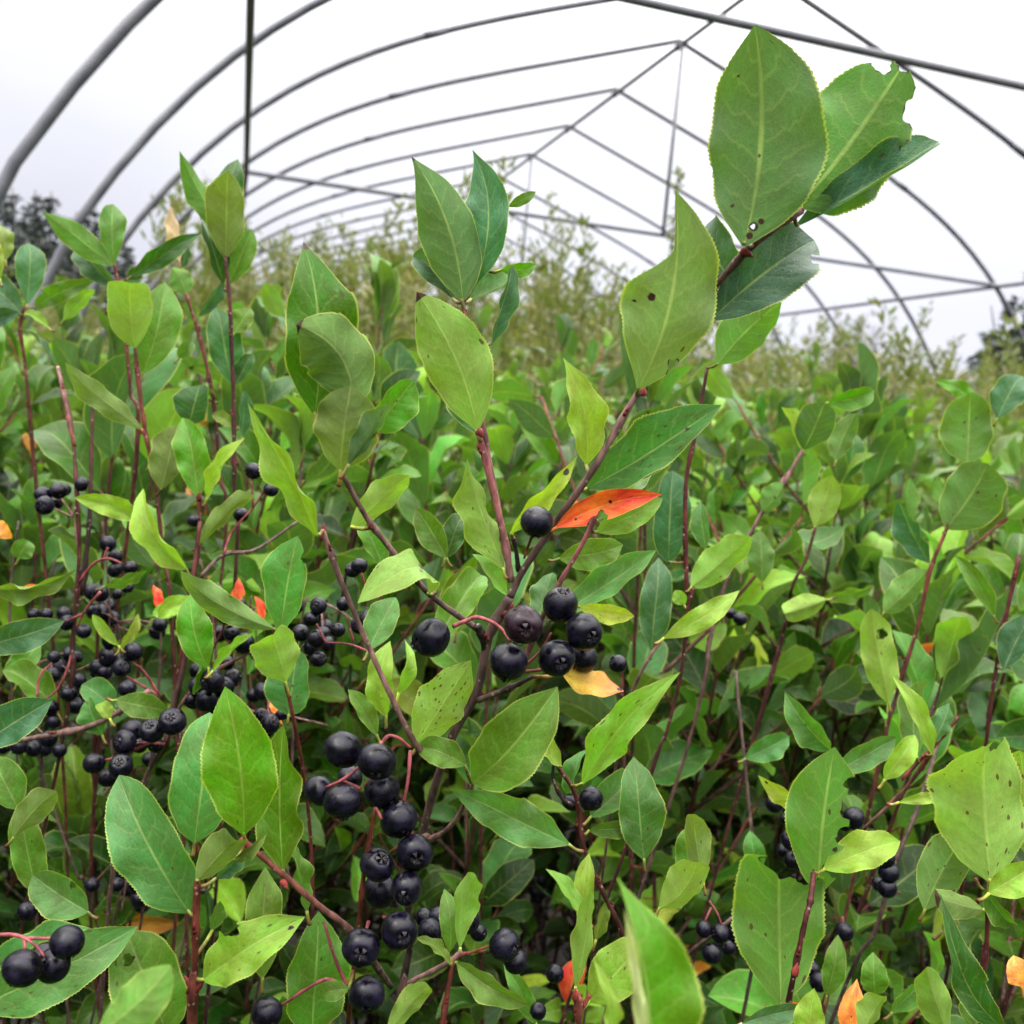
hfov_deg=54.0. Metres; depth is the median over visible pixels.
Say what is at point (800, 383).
brush clump
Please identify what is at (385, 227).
weed stalk
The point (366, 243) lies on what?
brush clump
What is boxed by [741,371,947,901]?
chokeberry shrub
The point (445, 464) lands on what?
chokeberry shrub
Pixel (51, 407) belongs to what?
chokeberry shrub
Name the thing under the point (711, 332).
brush clump
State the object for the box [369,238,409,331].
brush clump
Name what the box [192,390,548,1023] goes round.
chokeberry shrub
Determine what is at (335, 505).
chokeberry shrub
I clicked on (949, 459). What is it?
chokeberry shrub
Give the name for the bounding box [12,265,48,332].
brush clump
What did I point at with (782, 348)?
brush clump
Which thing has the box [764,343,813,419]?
brush clump
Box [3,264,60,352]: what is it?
brush clump
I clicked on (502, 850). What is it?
chokeberry shrub
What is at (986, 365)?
brush clump
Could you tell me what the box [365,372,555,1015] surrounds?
chokeberry shrub
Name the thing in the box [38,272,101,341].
brush clump
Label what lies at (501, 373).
chokeberry shrub
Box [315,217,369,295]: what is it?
brush clump
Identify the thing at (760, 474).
chokeberry shrub
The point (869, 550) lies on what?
chokeberry shrub
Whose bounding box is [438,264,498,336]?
brush clump
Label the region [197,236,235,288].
brush clump
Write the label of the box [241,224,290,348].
brush clump
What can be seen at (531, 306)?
brush clump
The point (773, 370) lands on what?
brush clump
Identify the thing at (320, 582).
chokeberry shrub
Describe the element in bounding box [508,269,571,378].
brush clump
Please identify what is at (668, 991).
chokeberry shrub
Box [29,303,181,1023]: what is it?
chokeberry shrub
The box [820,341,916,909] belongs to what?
chokeberry shrub
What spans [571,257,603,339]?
brush clump
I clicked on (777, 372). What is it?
brush clump
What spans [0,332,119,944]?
chokeberry shrub
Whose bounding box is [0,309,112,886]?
chokeberry shrub
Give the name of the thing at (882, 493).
chokeberry shrub
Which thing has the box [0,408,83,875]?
chokeberry shrub
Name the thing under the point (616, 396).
chokeberry shrub
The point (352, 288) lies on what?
brush clump
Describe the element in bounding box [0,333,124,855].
chokeberry shrub
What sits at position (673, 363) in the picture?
chokeberry shrub
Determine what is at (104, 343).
brush clump
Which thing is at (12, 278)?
conifer tree
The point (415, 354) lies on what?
chokeberry shrub
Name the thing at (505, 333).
brush clump
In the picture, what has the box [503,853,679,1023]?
chokeberry shrub
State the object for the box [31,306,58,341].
brush clump
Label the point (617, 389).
brush clump
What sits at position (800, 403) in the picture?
chokeberry shrub
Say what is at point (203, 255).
brush clump
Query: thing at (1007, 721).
chokeberry shrub
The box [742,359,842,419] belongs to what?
brush clump
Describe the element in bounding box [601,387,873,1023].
chokeberry shrub
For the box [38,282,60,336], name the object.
brush clump
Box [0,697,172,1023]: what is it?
chokeberry shrub
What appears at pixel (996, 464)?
chokeberry shrub
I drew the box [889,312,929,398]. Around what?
brush clump
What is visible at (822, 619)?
chokeberry shrub
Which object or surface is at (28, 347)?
chokeberry shrub
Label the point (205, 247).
brush clump
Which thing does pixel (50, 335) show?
chokeberry shrub
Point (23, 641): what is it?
chokeberry shrub
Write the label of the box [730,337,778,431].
brush clump
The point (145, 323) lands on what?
chokeberry shrub
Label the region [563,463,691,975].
chokeberry shrub
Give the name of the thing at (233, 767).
chokeberry shrub
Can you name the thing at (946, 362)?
brush clump
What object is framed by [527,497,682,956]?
chokeberry shrub
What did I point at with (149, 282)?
conifer tree
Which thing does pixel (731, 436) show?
chokeberry shrub
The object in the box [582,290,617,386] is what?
brush clump
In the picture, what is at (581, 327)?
weed stalk
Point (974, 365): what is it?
broad tree
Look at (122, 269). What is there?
conifer tree
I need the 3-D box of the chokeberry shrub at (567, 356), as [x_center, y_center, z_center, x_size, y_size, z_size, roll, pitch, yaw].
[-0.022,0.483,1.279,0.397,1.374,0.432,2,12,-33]
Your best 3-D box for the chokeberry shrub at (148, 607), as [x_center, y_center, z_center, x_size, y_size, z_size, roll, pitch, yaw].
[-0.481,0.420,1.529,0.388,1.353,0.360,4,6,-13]
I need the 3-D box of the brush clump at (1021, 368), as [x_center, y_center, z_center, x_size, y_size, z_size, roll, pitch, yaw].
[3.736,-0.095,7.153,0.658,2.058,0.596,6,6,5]
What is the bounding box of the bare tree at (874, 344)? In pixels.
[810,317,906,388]
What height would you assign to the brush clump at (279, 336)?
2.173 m
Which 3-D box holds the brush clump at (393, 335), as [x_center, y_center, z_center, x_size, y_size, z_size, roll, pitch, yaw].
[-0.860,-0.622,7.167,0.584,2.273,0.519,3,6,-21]
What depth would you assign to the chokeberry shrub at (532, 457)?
1.70 m
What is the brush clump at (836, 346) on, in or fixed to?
on the ground
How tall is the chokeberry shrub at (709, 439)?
1.359 m
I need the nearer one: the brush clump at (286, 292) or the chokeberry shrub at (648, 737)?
the chokeberry shrub at (648, 737)
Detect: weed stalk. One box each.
[311,221,322,253]
[346,236,354,287]
[374,209,389,346]
[433,287,441,298]
[577,296,586,357]
[599,279,616,398]
[661,164,685,402]
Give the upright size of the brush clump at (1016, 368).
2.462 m
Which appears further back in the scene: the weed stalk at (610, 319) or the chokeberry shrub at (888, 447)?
the weed stalk at (610, 319)
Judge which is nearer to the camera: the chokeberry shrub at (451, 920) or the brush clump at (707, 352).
the chokeberry shrub at (451, 920)
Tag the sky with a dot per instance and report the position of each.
(973, 180)
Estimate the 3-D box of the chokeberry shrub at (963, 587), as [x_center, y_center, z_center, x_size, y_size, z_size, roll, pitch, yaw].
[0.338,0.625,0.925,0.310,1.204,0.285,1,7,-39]
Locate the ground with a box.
[0,717,1010,1023]
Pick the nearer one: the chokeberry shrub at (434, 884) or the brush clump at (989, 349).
the chokeberry shrub at (434, 884)
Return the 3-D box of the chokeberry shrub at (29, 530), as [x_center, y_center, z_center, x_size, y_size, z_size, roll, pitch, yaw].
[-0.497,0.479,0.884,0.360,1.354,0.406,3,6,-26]
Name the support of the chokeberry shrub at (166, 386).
on the ground
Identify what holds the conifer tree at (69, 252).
on the ground
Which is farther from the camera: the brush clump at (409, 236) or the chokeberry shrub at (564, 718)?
the brush clump at (409, 236)
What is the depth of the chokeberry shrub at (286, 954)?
0.72 m
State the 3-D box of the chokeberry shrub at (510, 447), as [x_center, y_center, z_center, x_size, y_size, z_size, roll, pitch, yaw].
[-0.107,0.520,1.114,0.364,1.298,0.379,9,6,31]
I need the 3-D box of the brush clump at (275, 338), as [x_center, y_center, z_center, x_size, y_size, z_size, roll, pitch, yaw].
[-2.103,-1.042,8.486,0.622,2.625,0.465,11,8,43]
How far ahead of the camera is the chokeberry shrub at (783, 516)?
1.33 m
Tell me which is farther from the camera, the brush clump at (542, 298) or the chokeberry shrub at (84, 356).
the brush clump at (542, 298)
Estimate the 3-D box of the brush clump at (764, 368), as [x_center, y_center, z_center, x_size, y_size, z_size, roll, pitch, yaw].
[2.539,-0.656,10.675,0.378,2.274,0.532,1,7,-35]
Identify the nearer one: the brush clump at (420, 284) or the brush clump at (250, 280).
the brush clump at (420, 284)
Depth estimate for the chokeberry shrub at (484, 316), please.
2.09 m
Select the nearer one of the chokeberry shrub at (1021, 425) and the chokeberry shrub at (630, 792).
the chokeberry shrub at (630, 792)
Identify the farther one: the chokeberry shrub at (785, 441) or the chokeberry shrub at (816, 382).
the chokeberry shrub at (816, 382)
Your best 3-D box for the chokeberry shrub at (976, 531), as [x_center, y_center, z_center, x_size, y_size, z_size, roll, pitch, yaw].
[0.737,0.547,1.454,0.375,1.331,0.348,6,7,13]
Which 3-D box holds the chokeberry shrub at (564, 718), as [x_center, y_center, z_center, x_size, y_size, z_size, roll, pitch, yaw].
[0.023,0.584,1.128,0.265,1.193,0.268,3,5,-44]
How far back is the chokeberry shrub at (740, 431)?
1.36 m
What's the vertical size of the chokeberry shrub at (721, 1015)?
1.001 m
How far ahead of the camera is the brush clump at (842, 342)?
9.22 m
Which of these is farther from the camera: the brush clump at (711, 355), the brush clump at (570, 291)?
the brush clump at (570, 291)
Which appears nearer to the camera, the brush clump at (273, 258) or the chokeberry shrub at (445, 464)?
the chokeberry shrub at (445, 464)
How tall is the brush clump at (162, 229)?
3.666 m
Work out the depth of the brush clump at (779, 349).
13.84 m
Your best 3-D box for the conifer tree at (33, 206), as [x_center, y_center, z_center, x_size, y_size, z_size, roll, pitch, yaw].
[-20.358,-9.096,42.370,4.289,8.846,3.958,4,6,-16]
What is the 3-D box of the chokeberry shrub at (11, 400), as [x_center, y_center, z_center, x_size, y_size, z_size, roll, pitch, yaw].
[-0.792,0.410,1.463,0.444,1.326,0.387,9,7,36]
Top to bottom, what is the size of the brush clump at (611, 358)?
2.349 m
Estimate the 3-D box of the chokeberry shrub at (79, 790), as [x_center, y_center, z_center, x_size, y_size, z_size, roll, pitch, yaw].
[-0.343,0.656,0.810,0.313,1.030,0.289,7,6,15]
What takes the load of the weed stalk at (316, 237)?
on the ground
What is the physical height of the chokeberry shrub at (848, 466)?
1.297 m
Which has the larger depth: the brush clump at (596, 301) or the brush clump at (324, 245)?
the brush clump at (596, 301)
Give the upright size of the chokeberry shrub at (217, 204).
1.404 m
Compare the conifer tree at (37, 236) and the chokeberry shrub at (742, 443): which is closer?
the chokeberry shrub at (742, 443)
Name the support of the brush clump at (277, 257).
on the ground
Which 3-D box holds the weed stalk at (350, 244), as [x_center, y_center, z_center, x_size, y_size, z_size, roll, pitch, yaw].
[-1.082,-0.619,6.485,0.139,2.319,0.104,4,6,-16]
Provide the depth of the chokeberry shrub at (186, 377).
1.59 m
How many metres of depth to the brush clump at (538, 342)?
4.03 m
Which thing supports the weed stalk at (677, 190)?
on the ground
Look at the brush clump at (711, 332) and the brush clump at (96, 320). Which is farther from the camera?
the brush clump at (96, 320)
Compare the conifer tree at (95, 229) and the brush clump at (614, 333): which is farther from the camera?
the conifer tree at (95, 229)
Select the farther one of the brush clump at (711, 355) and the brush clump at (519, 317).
the brush clump at (519, 317)
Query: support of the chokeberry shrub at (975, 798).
on the ground
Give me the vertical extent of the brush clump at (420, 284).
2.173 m
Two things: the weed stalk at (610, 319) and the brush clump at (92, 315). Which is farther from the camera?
the brush clump at (92, 315)
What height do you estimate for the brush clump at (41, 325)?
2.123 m
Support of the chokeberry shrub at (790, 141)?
on the ground
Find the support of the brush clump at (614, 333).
on the ground
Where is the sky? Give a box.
[0,0,1023,405]
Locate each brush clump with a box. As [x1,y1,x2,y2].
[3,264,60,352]
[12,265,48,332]
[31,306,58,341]
[36,308,56,341]
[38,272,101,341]
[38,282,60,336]
[64,274,107,352]
[82,288,100,335]
[85,277,107,359]
[85,333,108,361]
[140,180,226,350]
[147,205,176,286]
[160,229,250,383]
[181,170,251,358]
[183,220,252,358]
[183,233,207,312]
[195,217,256,318]
[197,230,298,347]
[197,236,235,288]
[206,261,260,317]
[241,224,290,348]
[246,236,295,348]
[271,235,292,325]
[271,242,365,333]
[273,233,299,334]
[297,210,406,349]
[314,192,410,347]
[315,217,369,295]
[315,237,421,364]
[346,229,369,334]
[365,224,412,335]
[366,264,415,344]
[367,240,489,366]
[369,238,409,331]
[374,230,431,329]
[391,197,451,331]
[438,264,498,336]
[442,149,517,337]
[451,295,527,430]
[471,248,532,377]
[487,221,552,377]
[487,278,525,371]
[488,330,585,460]
[490,262,622,425]
[494,276,528,375]
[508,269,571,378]
[517,217,607,392]
[520,238,584,374]
[522,182,594,377]
[530,248,597,375]
[536,270,645,425]
[569,259,636,396]
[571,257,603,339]
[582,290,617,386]
[587,288,612,343]
[589,286,622,367]
[600,367,624,406]
[611,293,626,405]
[675,320,730,388]
[676,350,695,383]
[678,330,763,406]
[681,329,714,364]
[691,339,706,362]
[717,338,766,415]
[728,355,831,625]
[729,344,766,380]
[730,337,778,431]
[733,361,775,420]
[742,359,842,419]
[745,341,803,432]
[749,351,780,432]
[754,314,797,386]
[756,346,773,419]
[758,320,853,431]
[758,333,789,394]
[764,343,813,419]
[769,343,798,415]
[784,347,825,402]
[800,315,853,401]
[815,314,858,393]
[817,302,869,371]
[822,296,937,618]
[844,322,869,367]
[858,348,969,432]
[870,300,932,401]
[881,354,979,423]
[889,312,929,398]
[902,337,933,424]
[919,334,965,423]
[923,378,945,422]
[928,349,961,419]
[933,336,957,404]
[946,354,1001,405]
[955,367,996,437]
[970,326,1022,409]
[977,312,1023,532]
[978,351,1021,444]
[982,343,1016,386]
[987,376,1023,438]
[989,364,1023,386]
[992,358,1023,416]
[1010,403,1023,432]
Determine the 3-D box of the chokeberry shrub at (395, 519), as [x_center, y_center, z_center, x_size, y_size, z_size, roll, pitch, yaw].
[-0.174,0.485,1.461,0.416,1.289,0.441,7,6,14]
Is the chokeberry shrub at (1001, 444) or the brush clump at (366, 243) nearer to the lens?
the chokeberry shrub at (1001, 444)
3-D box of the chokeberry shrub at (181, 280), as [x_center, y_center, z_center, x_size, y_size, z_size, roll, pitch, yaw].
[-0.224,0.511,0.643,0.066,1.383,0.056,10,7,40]
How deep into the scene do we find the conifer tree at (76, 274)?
36.43 m
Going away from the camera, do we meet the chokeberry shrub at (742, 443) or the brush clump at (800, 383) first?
the chokeberry shrub at (742, 443)
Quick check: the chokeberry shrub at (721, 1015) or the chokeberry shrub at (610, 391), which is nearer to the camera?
the chokeberry shrub at (721, 1015)
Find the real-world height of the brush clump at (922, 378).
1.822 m
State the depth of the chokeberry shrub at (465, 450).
1.17 m
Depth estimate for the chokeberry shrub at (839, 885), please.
0.65 m
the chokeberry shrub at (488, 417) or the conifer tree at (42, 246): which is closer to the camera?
the chokeberry shrub at (488, 417)
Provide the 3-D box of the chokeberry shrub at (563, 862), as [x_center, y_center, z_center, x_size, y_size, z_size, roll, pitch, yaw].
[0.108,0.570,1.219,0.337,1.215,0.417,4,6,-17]
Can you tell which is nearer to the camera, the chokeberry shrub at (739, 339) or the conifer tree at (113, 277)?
the chokeberry shrub at (739, 339)
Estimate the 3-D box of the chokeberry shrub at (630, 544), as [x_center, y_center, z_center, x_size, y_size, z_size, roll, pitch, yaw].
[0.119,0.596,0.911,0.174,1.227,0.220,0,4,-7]
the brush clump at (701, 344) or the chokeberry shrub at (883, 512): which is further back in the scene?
the brush clump at (701, 344)
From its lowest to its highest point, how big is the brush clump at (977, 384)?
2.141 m
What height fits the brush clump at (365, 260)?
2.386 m
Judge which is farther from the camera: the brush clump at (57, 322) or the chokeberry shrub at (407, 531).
the brush clump at (57, 322)
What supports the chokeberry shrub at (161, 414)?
on the ground
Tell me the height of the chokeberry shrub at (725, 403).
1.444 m
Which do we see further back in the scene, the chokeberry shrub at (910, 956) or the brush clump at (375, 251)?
the brush clump at (375, 251)
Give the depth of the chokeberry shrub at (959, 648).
0.57 m
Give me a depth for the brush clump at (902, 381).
4.50 m
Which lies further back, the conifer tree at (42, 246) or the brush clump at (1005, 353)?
the conifer tree at (42, 246)
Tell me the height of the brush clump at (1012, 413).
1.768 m
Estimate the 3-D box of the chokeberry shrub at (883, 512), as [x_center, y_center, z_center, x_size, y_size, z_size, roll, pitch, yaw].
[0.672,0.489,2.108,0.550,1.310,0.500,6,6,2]
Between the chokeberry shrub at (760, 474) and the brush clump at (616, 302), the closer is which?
the chokeberry shrub at (760, 474)
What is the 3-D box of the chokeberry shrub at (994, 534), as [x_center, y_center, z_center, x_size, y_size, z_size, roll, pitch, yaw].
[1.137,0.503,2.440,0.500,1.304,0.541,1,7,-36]
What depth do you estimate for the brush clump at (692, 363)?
9.87 m
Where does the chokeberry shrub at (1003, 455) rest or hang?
on the ground
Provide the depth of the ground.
2.38 m
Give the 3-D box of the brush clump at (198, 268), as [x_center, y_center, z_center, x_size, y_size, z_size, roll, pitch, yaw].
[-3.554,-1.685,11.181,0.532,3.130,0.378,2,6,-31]
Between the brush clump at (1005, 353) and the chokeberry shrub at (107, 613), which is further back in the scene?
the brush clump at (1005, 353)
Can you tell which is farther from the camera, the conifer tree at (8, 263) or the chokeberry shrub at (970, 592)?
the conifer tree at (8, 263)
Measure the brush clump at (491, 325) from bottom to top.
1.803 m
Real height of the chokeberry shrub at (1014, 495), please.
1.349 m
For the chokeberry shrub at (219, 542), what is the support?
on the ground
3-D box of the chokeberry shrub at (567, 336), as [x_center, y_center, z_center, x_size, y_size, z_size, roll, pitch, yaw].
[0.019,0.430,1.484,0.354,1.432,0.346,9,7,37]
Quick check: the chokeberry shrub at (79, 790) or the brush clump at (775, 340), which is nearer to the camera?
the chokeberry shrub at (79, 790)
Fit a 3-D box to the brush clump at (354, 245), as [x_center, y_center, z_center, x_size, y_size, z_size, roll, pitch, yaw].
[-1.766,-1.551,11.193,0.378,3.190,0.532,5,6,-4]
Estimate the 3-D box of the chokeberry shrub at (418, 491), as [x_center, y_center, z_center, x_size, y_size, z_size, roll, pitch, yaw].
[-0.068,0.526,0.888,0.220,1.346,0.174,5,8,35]
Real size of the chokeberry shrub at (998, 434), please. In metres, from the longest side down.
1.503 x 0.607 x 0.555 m
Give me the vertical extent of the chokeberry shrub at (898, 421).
1.353 m
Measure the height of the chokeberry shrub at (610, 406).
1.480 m
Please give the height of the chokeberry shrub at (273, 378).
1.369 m
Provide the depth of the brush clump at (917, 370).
10.67 m
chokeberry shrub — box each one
[0,225,94,1023]
[0,274,121,1023]
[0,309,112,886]
[0,327,155,1023]
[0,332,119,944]
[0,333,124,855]
[0,349,324,1023]
[0,362,86,693]
[0,365,145,1023]
[0,366,176,1023]
[0,380,124,932]
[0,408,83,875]
[0,521,359,1023]
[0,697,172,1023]
[0,704,237,1023]
[1,327,109,519]
[3,533,262,1023]
[4,388,211,1023]
[5,357,22,467]
[12,325,51,602]
[14,462,487,1023]
[21,301,244,894]
[28,342,250,770]
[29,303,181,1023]
[30,344,495,1023]
[34,328,208,599]
[37,327,106,411]
[42,204,201,1018]
[65,265,220,743]
[65,281,253,1015]
[104,687,393,1023]
[119,382,296,1023]
[122,282,451,1003]
[159,301,364,1021]
[163,766,397,1023]
[164,203,227,952]
[167,253,461,967]
[179,151,256,1023]
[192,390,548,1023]
[248,25,940,1023]
[262,366,398,958]
[273,777,742,1023]
[278,409,518,1014]
[295,408,620,1023]
[299,334,442,842]
[300,422,583,1023]
[306,419,552,1023]
[308,445,459,915]
[318,365,451,913]
[325,411,588,1023]
[336,376,537,1023]
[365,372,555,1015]
[368,375,474,1023]
[371,305,560,928]
[376,536,620,1007]
[383,341,496,1018]
[388,872,563,1023]
[397,454,584,1023]
[408,350,452,459]
[409,521,569,1023]
[413,349,665,1023]
[443,412,605,954]
[486,426,715,1023]
[487,371,528,460]
[491,375,899,1023]
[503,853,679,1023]
[504,313,710,1019]
[519,461,694,963]
[521,351,724,851]
[522,535,692,1018]
[525,389,779,973]
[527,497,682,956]
[533,353,715,848]
[534,434,1023,1019]
[545,672,711,984]
[547,302,781,1023]
[552,388,614,429]
[555,388,899,1007]
[562,515,685,946]
[563,297,724,913]
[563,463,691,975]
[563,466,827,1011]
[565,359,936,1013]
[565,389,817,975]
[593,879,704,1023]
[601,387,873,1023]
[611,385,681,427]
[665,381,819,784]
[666,427,758,785]
[675,389,766,564]
[675,608,939,1023]
[677,431,780,837]
[688,394,770,485]
[689,448,783,975]
[700,795,914,1023]
[708,588,1009,1023]
[712,384,772,429]
[713,508,1023,1023]
[730,533,1023,1023]
[731,747,938,1023]
[733,441,868,992]
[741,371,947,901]
[765,341,864,495]
[775,392,1009,1020]
[778,584,1023,985]
[782,443,945,910]
[784,676,1023,1023]
[791,402,942,877]
[815,423,1014,912]
[816,436,1023,977]
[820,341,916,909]
[820,416,892,628]
[820,578,1023,1023]
[823,374,1023,1015]
[824,527,1013,967]
[824,783,1016,1023]
[833,395,1023,994]
[883,564,977,882]
[895,589,1023,988]
[911,442,1018,955]
[944,437,1023,541]
[968,475,1020,549]
[971,429,1023,682]
[988,412,1018,533]
[993,418,1012,532]
[997,419,1023,473]
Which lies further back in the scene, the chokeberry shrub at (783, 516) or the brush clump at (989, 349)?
the brush clump at (989, 349)
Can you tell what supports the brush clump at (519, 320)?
on the ground
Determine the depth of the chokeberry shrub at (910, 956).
0.96 m
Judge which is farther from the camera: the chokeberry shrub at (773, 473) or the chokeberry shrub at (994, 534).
the chokeberry shrub at (994, 534)
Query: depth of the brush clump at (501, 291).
7.65 m
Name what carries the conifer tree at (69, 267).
on the ground
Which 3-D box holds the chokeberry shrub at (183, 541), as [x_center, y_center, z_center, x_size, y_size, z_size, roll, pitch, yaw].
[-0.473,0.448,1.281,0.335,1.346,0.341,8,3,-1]
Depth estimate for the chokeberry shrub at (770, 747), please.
0.47 m
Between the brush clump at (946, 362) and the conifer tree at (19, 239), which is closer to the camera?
the brush clump at (946, 362)
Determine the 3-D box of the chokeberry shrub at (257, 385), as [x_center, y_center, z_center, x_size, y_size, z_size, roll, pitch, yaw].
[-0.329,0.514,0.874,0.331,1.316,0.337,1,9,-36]
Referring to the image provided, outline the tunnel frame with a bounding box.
[0,0,1023,408]
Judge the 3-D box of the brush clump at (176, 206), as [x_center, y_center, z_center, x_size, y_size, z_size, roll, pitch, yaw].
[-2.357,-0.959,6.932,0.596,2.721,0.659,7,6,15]
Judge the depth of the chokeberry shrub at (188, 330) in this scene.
1.56 m
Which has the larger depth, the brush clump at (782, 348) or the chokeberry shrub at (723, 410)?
the brush clump at (782, 348)
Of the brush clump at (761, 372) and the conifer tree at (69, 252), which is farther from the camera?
the conifer tree at (69, 252)
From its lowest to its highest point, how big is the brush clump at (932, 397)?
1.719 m
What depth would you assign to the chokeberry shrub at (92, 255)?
0.56 m
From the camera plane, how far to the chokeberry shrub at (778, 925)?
0.33 m
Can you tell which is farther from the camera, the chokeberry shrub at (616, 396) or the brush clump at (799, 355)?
the brush clump at (799, 355)
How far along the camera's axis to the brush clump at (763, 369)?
8.28 m
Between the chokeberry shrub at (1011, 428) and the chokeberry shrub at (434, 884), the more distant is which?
the chokeberry shrub at (1011, 428)
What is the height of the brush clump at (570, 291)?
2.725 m
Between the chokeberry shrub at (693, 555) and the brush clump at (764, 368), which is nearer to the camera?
the chokeberry shrub at (693, 555)
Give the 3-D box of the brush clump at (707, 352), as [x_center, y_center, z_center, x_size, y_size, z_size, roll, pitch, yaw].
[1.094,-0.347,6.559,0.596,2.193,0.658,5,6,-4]
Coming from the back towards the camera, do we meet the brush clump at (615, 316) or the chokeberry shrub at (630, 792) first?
the brush clump at (615, 316)
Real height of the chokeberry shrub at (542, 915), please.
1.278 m
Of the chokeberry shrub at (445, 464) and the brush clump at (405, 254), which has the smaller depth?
the chokeberry shrub at (445, 464)
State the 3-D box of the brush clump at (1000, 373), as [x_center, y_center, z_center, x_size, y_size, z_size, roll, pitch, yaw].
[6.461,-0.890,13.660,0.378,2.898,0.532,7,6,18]
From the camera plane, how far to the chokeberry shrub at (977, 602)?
0.92 m
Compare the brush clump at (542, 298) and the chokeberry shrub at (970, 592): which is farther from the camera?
the brush clump at (542, 298)
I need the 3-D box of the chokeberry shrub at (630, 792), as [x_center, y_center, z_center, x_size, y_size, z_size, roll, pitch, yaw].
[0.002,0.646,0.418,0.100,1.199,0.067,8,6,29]
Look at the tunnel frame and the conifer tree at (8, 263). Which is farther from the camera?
the conifer tree at (8, 263)
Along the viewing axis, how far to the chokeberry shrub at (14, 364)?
1.89 m
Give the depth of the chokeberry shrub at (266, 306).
1.01 m
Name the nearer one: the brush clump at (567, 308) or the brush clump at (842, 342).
the brush clump at (567, 308)
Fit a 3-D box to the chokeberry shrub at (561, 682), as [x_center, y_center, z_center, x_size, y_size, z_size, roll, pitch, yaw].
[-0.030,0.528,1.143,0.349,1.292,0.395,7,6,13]
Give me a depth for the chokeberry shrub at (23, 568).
0.88 m
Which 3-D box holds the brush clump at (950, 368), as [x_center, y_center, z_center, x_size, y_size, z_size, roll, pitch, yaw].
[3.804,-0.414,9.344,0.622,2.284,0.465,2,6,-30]
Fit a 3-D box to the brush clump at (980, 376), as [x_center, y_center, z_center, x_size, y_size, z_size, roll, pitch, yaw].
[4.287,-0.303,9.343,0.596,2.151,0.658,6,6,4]
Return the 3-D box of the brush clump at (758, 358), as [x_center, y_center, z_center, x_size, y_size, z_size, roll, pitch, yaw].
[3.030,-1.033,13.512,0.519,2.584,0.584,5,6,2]
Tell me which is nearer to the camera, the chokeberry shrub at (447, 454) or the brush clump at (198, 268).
the chokeberry shrub at (447, 454)
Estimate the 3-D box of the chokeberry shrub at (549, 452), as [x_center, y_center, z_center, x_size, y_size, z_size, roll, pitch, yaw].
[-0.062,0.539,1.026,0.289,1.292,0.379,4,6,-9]
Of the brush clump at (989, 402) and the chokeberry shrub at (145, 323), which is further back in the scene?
the brush clump at (989, 402)
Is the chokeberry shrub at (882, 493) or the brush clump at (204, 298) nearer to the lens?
the chokeberry shrub at (882, 493)
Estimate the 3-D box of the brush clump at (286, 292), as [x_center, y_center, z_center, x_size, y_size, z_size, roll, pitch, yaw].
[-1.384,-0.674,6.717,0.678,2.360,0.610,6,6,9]
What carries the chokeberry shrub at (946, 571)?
on the ground
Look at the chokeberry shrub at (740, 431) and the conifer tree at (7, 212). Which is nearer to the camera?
the chokeberry shrub at (740, 431)
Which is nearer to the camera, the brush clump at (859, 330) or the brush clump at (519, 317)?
the brush clump at (519, 317)
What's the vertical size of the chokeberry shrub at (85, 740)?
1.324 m
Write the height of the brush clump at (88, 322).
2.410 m
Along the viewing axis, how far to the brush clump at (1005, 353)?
5.66 m
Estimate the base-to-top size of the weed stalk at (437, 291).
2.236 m
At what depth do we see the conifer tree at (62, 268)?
36.41 m
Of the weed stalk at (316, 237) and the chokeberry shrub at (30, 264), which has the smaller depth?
the chokeberry shrub at (30, 264)
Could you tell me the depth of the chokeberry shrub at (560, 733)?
1.22 m
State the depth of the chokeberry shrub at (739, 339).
0.43 m
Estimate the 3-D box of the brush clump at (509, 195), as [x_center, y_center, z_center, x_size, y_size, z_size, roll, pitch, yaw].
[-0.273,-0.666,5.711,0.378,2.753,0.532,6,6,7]
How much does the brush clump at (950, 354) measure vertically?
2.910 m
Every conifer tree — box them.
[0,187,30,255]
[2,252,15,277]
[4,231,31,273]
[4,240,52,331]
[12,190,53,250]
[25,191,78,269]
[33,238,53,271]
[41,251,69,327]
[51,264,92,335]
[56,211,104,305]
[60,255,73,278]
[68,264,108,353]
[83,207,120,324]
[96,251,121,312]
[101,243,141,342]
[143,271,162,286]
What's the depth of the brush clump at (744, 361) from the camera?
5.35 m
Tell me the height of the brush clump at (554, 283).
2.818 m
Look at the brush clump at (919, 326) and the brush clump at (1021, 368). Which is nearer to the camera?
the brush clump at (1021, 368)
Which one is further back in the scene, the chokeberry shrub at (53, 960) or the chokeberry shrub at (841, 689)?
the chokeberry shrub at (841, 689)
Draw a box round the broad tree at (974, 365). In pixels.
[961,271,1023,387]
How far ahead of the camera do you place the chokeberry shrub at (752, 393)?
3.60 m
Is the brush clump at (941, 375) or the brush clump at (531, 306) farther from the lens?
the brush clump at (941, 375)
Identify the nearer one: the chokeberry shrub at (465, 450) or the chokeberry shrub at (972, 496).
the chokeberry shrub at (972, 496)
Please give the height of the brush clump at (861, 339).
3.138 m
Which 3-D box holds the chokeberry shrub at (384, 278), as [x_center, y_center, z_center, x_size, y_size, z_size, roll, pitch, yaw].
[-0.269,0.444,1.097,0.378,1.430,0.350,2,7,-30]
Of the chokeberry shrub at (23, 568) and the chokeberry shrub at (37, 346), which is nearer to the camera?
the chokeberry shrub at (23, 568)
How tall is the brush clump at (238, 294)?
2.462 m
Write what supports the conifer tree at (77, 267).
on the ground
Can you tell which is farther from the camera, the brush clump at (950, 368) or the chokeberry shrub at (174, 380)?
the brush clump at (950, 368)
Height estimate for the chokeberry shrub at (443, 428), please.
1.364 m
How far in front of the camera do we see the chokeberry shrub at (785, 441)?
1.13 m
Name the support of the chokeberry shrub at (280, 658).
on the ground

